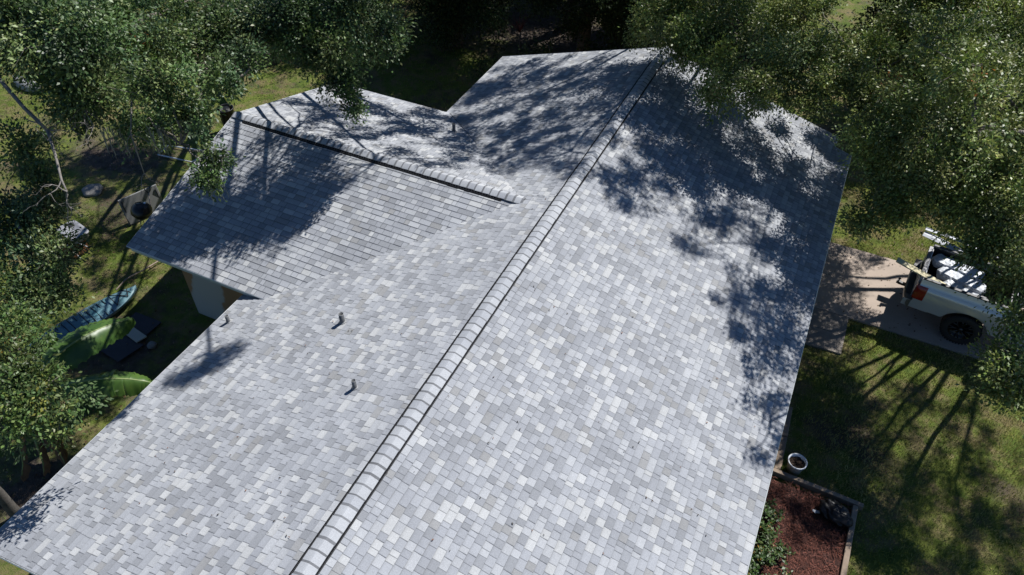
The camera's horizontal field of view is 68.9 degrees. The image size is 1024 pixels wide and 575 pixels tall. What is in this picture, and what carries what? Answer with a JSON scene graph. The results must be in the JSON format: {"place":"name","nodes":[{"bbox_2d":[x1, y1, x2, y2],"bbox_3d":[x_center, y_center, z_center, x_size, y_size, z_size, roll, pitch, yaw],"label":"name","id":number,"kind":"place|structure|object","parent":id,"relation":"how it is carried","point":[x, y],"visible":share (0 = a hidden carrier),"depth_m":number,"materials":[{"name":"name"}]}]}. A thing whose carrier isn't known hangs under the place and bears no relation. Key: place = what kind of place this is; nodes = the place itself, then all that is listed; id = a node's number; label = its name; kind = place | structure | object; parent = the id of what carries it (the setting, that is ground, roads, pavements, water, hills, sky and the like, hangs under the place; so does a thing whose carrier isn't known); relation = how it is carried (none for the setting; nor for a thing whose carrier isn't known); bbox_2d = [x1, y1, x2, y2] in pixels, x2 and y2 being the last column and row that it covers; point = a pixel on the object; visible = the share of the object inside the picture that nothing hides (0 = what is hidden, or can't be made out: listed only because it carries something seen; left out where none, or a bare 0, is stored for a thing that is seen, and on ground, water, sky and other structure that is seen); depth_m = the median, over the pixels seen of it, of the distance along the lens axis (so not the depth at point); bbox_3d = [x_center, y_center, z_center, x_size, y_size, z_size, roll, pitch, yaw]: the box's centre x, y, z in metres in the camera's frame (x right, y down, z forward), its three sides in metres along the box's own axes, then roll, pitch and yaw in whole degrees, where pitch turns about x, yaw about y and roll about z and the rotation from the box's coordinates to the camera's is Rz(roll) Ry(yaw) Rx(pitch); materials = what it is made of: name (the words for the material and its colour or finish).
{"place":"outdoors","nodes":[
{"label":"outdoors","id":0,"kind":"place"},
{"bbox_2d":[0,0,1023,574],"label":"ground","id":1,"kind":"structure","parent":0,"point":[162,172],"depth_m":18.41,"materials":[{"name":"green plant"}]},
{"bbox_2d":[13,77,41,91],"bbox_3d":[-17.739,-7.471,27.249,1.674,0.241,0.558,25,49,22],"label":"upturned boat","id":2,"kind":"object","parent":1,"relation":"on","point":[21,84],"visible":0.2,"depth_m":27.07,"materials":[{"name":"grey metal"}]},
{"bbox_2d":[0,111,102,339],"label":"oak tree","id":3,"kind":"object","parent":1,"relation":"on","point":[47,287],"visible":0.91,"depth_m":14.14,"materials":[{"name":"green plant"}]},
{"bbox_2d":[0,293,118,517],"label":"tree","id":4,"kind":"object","parent":1,"relation":"on","point":[23,380],"visible":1,"depth_m":12.03,"materials":[{"name":"green plant"}]},
{"bbox_2d":[59,240,89,257],"bbox_3d":[-12.266,-1.148,20.842,0.560,0.382,0.500,19,47,17],"label":"wooden crate","id":5,"kind":"object","parent":1,"relation":"on","point":[86,244],"visible":0.12,"depth_m":20.77,"materials":[{"name":"wood"}]},
{"bbox_2d":[56,220,88,243],"bbox_3d":[-12.215,-1.518,20.761,0.872,0.245,0.605,28,51,25],"label":"storage tote","id":6,"kind":"object","parent":5,"relation":"on","point":[76,224],"visible":0.51,"depth_m":20.71,"materials":[{"name":"white plastic"}]},
{"bbox_2d":[25,285,137,349],"bbox_3d":[-10.803,0.812,18.881,0.720,0.359,2.924,31,52,27],"label":"kayak","id":7,"kind":"object","parent":1,"relation":"on","point":[109,306],"visible":0.61,"depth_m":19.08,"materials":[{"name":"teal plastic"}]},
{"bbox_2d":[18,317,152,481],"bbox_3d":[-9.485,2.257,16.276,3.138,2.237,2.526,-22,49,-22],"label":"banana plant","id":8,"kind":"object","parent":1,"relation":"on","point":[80,344],"visible":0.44,"depth_m":15.70,"materials":[{"name":"green plant"}]},
{"bbox_2d":[82,183,103,196],"bbox_3d":[-12.924,-2.987,22.967,0.642,0.259,0.604,-3,45,-4],"label":"stone","id":9,"kind":"object","parent":1,"relation":"on","point":[91,190],"visible":1,"depth_m":22.84,"materials":[{"name":"grey stone"}]},
{"bbox_2d":[101,336,143,361],"bbox_3d":[-9.710,1.475,18.482,0.888,0.030,0.692,23,49,21],"label":"rubber mat","id":10,"kind":"object","parent":1,"relation":"on","point":[119,350],"visible":0.64,"depth_m":18.43,"materials":[{"name":"black rubber"}]},
{"bbox_2d":[127,328,146,342],"bbox_3d":[-9.667,1.073,18.818,1.109,0.030,0.270,27,50,24],"label":"board","id":11,"kind":"object","parent":10,"relation":"on","point":[135,335],"visible":0.43,"depth_m":18.67,"materials":[{"name":"grey wood"}]},
{"bbox_2d":[115,261,158,289],"bbox_3d":[-9.955,-0.531,20.403,0.232,0.154,2.090,26,50,23],"label":"wooden pole","id":12,"kind":"object","parent":1,"relation":"on","point":[118,287],"visible":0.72,"depth_m":20.21,"materials":[{"name":"wood"}]},
{"bbox_2d":[118,184,162,225],"bbox_3d":[-10.801,-2.414,21.826,1.148,0.843,0.200,-34,54,-31],"label":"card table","id":13,"kind":"object","parent":1,"relation":"on","point":[129,201],"visible":0.69,"depth_m":21.72,"materials":[{"name":"grey plastic"}]},
{"bbox_2d":[130,201,151,226],"bbox_3d":[-10.575,-2.070,21.422,0.607,0.966,0.590,-10,46,-11],"label":"kettle grill","id":14,"kind":"object","parent":1,"relation":"on","point":[141,210],"visible":0.94,"depth_m":21.11,"materials":[{"name":"black metal"}]},
{"bbox_2d":[130,312,161,335],"bbox_3d":[-9.469,0.930,19.043,0.840,0.030,0.540,19,47,17],"label":"rubber mat","id":15,"kind":"object","parent":1,"relation":"on","point":[144,325],"visible":0.79,"depth_m":19.04,"materials":[{"name":"black rubber"}]},
{"bbox_2d":[143,186,152,212],"bbox_3d":[-10.360,-2.214,21.394,0.212,1.212,0.718,-6,45,-8],"label":"shovel","id":16,"kind":"object","parent":1,"relation":"on","point":[148,194],"visible":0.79,"depth_m":21.30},
{"bbox_2d":[147,341,156,348],"bbox_3d":[-8.957,1.434,18.546,0.244,0.107,0.223,19,47,17],"label":"stone","id":17,"kind":"object","parent":1,"relation":"on","point":[151,344],"visible":1,"depth_m":18.50,"materials":[{"name":"grey stone"}]},
{"bbox_2d":[158,145,201,162],"bbox_3d":[-10.709,-4.350,24.356,1.647,0.044,0.715,9,45,8],"label":"pipe frame","id":18,"kind":"object","parent":1,"relation":"on","point":[178,158],"visible":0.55,"depth_m":24.24,"materials":[{"name":"white plastic"}]},
{"bbox_2d":[0,0,421,223],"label":"oak tree","id":19,"kind":"object","parent":1,"relation":"on","point":[94,47],"visible":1,"depth_m":14.02,"materials":[{"name":"green plant"}]},
{"bbox_2d":[216,104,233,125],"bbox_3d":[-9.614,-5.716,25.251,0.550,0.830,0.550,19,47,17],"label":"trash bin","id":20,"kind":"object","parent":1,"relation":"on","point":[228,112],"visible":0.59,"depth_m":25.02,"materials":[{"name":"black plastic"}]},
{"bbox_2d":[0,46,851,574],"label":"house","id":21,"kind":"structure","parent":1,"relation":"on","point":[410,244],"depth_m":14.56,"materials":[{"name":"grey tile"}]},
{"bbox_2d":[104,162,797,563],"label":"fallen leaves","id":22,"kind":"object","parent":21,"relation":"on","point":[494,376],"visible":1,"depth_m":13.62,"materials":[{"name":"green plant"}]},
{"bbox_2d":[398,0,523,58],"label":"woodland tree","id":23,"kind":"object","parent":1,"relation":"on","point":[457,13],"visible":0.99,"depth_m":27.58,"materials":[{"name":"green plant"}]},
{"bbox_2d":[0,6,984,565],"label":"fallen leaves","id":24,"kind":"object","parent":1,"relation":"on","point":[176,180],"visible":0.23,"depth_m":21.84,"materials":[{"name":"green plant"}]},
{"bbox_2d":[475,0,512,38],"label":"understory bush","id":25,"kind":"object","parent":1,"relation":"on","point":[500,16],"visible":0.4,"depth_m":29.99,"materials":[{"name":"green plant"}]},
{"bbox_2d":[466,45,524,79],"bbox_3d":[-0.590,-7.972,27.216,2.137,1.590,1.321,4,45,3],"label":"understory bush","id":26,"kind":"object","parent":1,"relation":"on","point":[484,69],"visible":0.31,"depth_m":27.19,"materials":[{"name":"green plant"}]},
{"bbox_2d":[506,14,533,53],"bbox_3d":[0.309,-9.887,29.234,1.358,1.718,1.116,9,45,8],"label":"tree","id":27,"kind":"object","parent":1,"relation":"on","point":[518,28],"visible":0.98,"depth_m":29.06,"materials":[{"name":"green plant"}]},
{"bbox_2d":[516,33,558,54],"bbox_3d":[0.934,-8.528,27.800,1.637,1.613,1.284,3,44,2],"label":"understory bush","id":28,"kind":"object","parent":1,"relation":"on","point":[546,50],"visible":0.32,"depth_m":27.66,"materials":[{"name":"green plant"}]},
{"bbox_2d":[555,4,592,44],"bbox_3d":[2.540,-10.446,29.906,1.693,1.450,1.423,-30,53,-28],"label":"understory bush","id":29,"kind":"object","parent":1,"relation":"on","point":[574,33],"visible":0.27,"depth_m":29.89,"materials":[{"name":"green plant"}]},
{"bbox_2d":[509,0,664,51],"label":"woodland tree","id":30,"kind":"object","parent":1,"relation":"on","point":[602,14],"visible":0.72,"depth_m":27.60,"materials":[{"name":"green plant"}]},
{"bbox_2d":[576,30,617,50],"bbox_3d":[3.279,-8.911,28.254,1.774,1.598,1.892,-3,45,-5],"label":"understory bush","id":31,"kind":"object","parent":1,"relation":"on","point":[596,48],"visible":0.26,"depth_m":28.23,"materials":[{"name":"green plant"}]},
{"bbox_2d":[611,0,775,60],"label":"woodland tree","id":32,"kind":"object","parent":1,"relation":"on","point":[628,24],"visible":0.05,"depth_m":26.69,"materials":[{"name":"green plant"}]},
{"bbox_2d":[614,0,852,129],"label":"oak tree","id":33,"kind":"object","parent":1,"relation":"on","point":[688,30],"visible":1,"depth_m":18.26,"materials":[{"name":"green plant"}]},
{"bbox_2d":[774,436,786,469],"bbox_3d":[5.949,3.687,16.545,0.150,0.120,0.910,17,47,16],"label":"garden timber","id":34,"kind":"object","parent":1,"relation":"on","point":[780,456],"visible":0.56,"depth_m":16.48,"materials":[{"name":"brown wood"}]},
{"bbox_2d":[782,406,792,436],"bbox_3d":[6.309,3.097,17.154,0.150,0.120,0.891,17,47,15],"label":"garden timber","id":35,"kind":"object","parent":1,"relation":"on","point":[786,426],"visible":0.55,"depth_m":17.05,"materials":[{"name":"brown wood"}]},
{"bbox_2d":[786,453,807,475],"bbox_3d":[6.155,3.866,16.192,0.410,0.345,0.410,19,47,17],"label":"flower pot","id":36,"kind":"object","parent":1,"relation":"on","point":[797,463],"visible":1,"depth_m":16.13,"materials":[{"name":"white ceramic"}]},
{"bbox_2d":[752,476,850,574],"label":"mulch bed","id":37,"kind":"object","parent":1,"relation":"on","point":[803,565],"visible":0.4,"depth_m":15.15,"materials":[{"name":"brown wood"}]},
{"bbox_2d":[747,554,763,574],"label":"bed plant","id":38,"kind":"object","parent":37,"relation":"on","point":[752,565],"visible":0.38,"depth_m":14.22,"materials":[{"name":"green plant"}]},
{"bbox_2d":[751,533,776,568],"bbox_3d":[4.899,5.158,14.608,0.635,0.589,0.657,19,47,17],"label":"bed plant","id":39,"kind":"object","parent":37,"relation":"on","point":[765,556],"visible":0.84,"depth_m":14.49,"materials":[{"name":"green plant"}]},
{"bbox_2d":[757,517,782,546],"bbox_3d":[5.102,4.915,14.880,0.588,0.561,0.682,-10,45,-11],"label":"bed plant","id":40,"kind":"object","parent":37,"relation":"on","point":[768,533],"visible":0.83,"depth_m":14.87,"materials":[{"name":"green plant"}]},
{"bbox_2d":[762,498,784,522],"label":"bed plant","id":41,"kind":"object","parent":37,"relation":"on","point":[767,512],"visible":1,"depth_m":15.29,"materials":[{"name":"green plant"}]},
{"bbox_2d":[766,560,792,574],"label":"bed plant","id":42,"kind":"object","parent":37,"relation":"on","point":[783,568],"visible":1,"depth_m":14.37,"materials":[{"name":"green plant"}]},
{"bbox_2d":[771,538,795,562],"bbox_3d":[5.301,5.257,14.732,0.436,0.286,0.423,-31,53,-28],"label":"bed plant","id":43,"kind":"object","parent":37,"relation":"on","point":[778,552],"visible":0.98,"depth_m":14.71,"materials":[{"name":"green plant"}]},
{"bbox_2d":[819,498,852,527],"bbox_3d":[6.675,4.634,15.352,0.535,0.322,0.704,-56,67,-41],"label":"garbage bag","id":44,"kind":"object","parent":37,"relation":"on","point":[834,512],"visible":1,"depth_m":15.24,"materials":[{"name":"black plastic"}]},
{"bbox_2d":[772,468,863,510],"bbox_3d":[6.460,4.283,15.935,1.981,0.160,0.100,20,48,18],"label":"garden timber","id":45,"kind":"object","parent":1,"relation":"on","point":[813,487],"visible":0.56,"depth_m":15.87,"materials":[{"name":"brown wood"}]},
{"bbox_2d":[805,308,848,354],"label":"walkway","id":46,"kind":"structure","parent":1,"relation":"on","point":[826,331],"depth_m":19.23,"materials":[{"name":"concrete"}]},
{"bbox_2d":[839,505,857,574],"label":"garden timber","id":47,"kind":"object","parent":1,"relation":"on","point":[848,546],"visible":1,"depth_m":14.96,"materials":[{"name":"brown wood"}]},
{"bbox_2d":[804,0,1023,438],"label":"oak tree","id":48,"kind":"object","parent":1,"relation":"on","point":[965,61],"visible":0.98,"depth_m":15.38,"materials":[{"name":"green plant"}]},
{"bbox_2d":[829,0,1022,126],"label":"woodland tree","id":49,"kind":"object","parent":1,"relation":"on","point":[872,11],"visible":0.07,"depth_m":24.95,"materials":[{"name":"green plant"}]},
{"bbox_2d":[814,242,1023,365],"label":"driveway","id":50,"kind":"structure","parent":0,"point":[841,263],"depth_m":20.10,"materials":[{"name":"concrete"}]},
{"bbox_2d":[896,244,1023,354],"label":"pickup truck","id":51,"kind":"object","parent":50,"relation":"on","point":[959,324],"visible":0.61,"depth_m":18.58,"materials":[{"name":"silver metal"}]},
{"bbox_2d":[896,257,947,284],"bbox_3d":[10.633,-0.095,18.519,2.254,0.473,0.190,26,50,23],"label":"board","id":52,"kind":"object","parent":51,"relation":"in","point":[911,267],"visible":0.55,"depth_m":18.66,"materials":[{"name":"beige wood"}]},
{"bbox_2d":[922,231,986,269],"bbox_3d":[11.548,-0.897,19.276,1.904,0.384,0.181,29,51,25],"label":"vinyl panel","id":53,"kind":"object","parent":51,"relation":"attached to","point":[926,234],"visible":0.44,"depth_m":19.41,"materials":[{"name":"white plastic"}]},
{"bbox_2d":[932,254,984,282],"bbox_3d":[11.458,-0.481,19.158,1.300,0.259,0.375,30,51,26],"label":"wrapped bundle","id":54,"kind":"object","parent":51,"relation":"in","point":[938,261],"visible":0.56,"depth_m":19.13,"materials":[{"name":"white plastic"}]},
{"bbox_2d":[936,266,985,295],"bbox_3d":[11.378,-0.156,18.910,0.469,0.285,1.200,-34,55,-31],"label":"wrapped bundle","id":55,"kind":"object","parent":51,"relation":"in","point":[944,273],"visible":0.81,"depth_m":18.82,"materials":[{"name":"white plastic"}]},
{"bbox_2d":[944,280,980,296],"bbox_3d":[11.285,0.160,18.616,0.296,0.233,1.100,-31,53,-28],"label":"wrapped bundle","id":56,"kind":"object","parent":51,"relation":"in","point":[952,283],"visible":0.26,"depth_m":18.69,"materials":[{"name":"white plastic"}]},
{"bbox_2d":[925,227,1003,260],"bbox_3d":[11.831,-1.042,19.277,2.251,0.244,0.141,24,49,22],"label":"vinyl panel","id":57,"kind":"object","parent":51,"relation":"on","point":[929,229],"visible":0.2,"depth_m":19.52,"materials":[{"name":"white plastic"}]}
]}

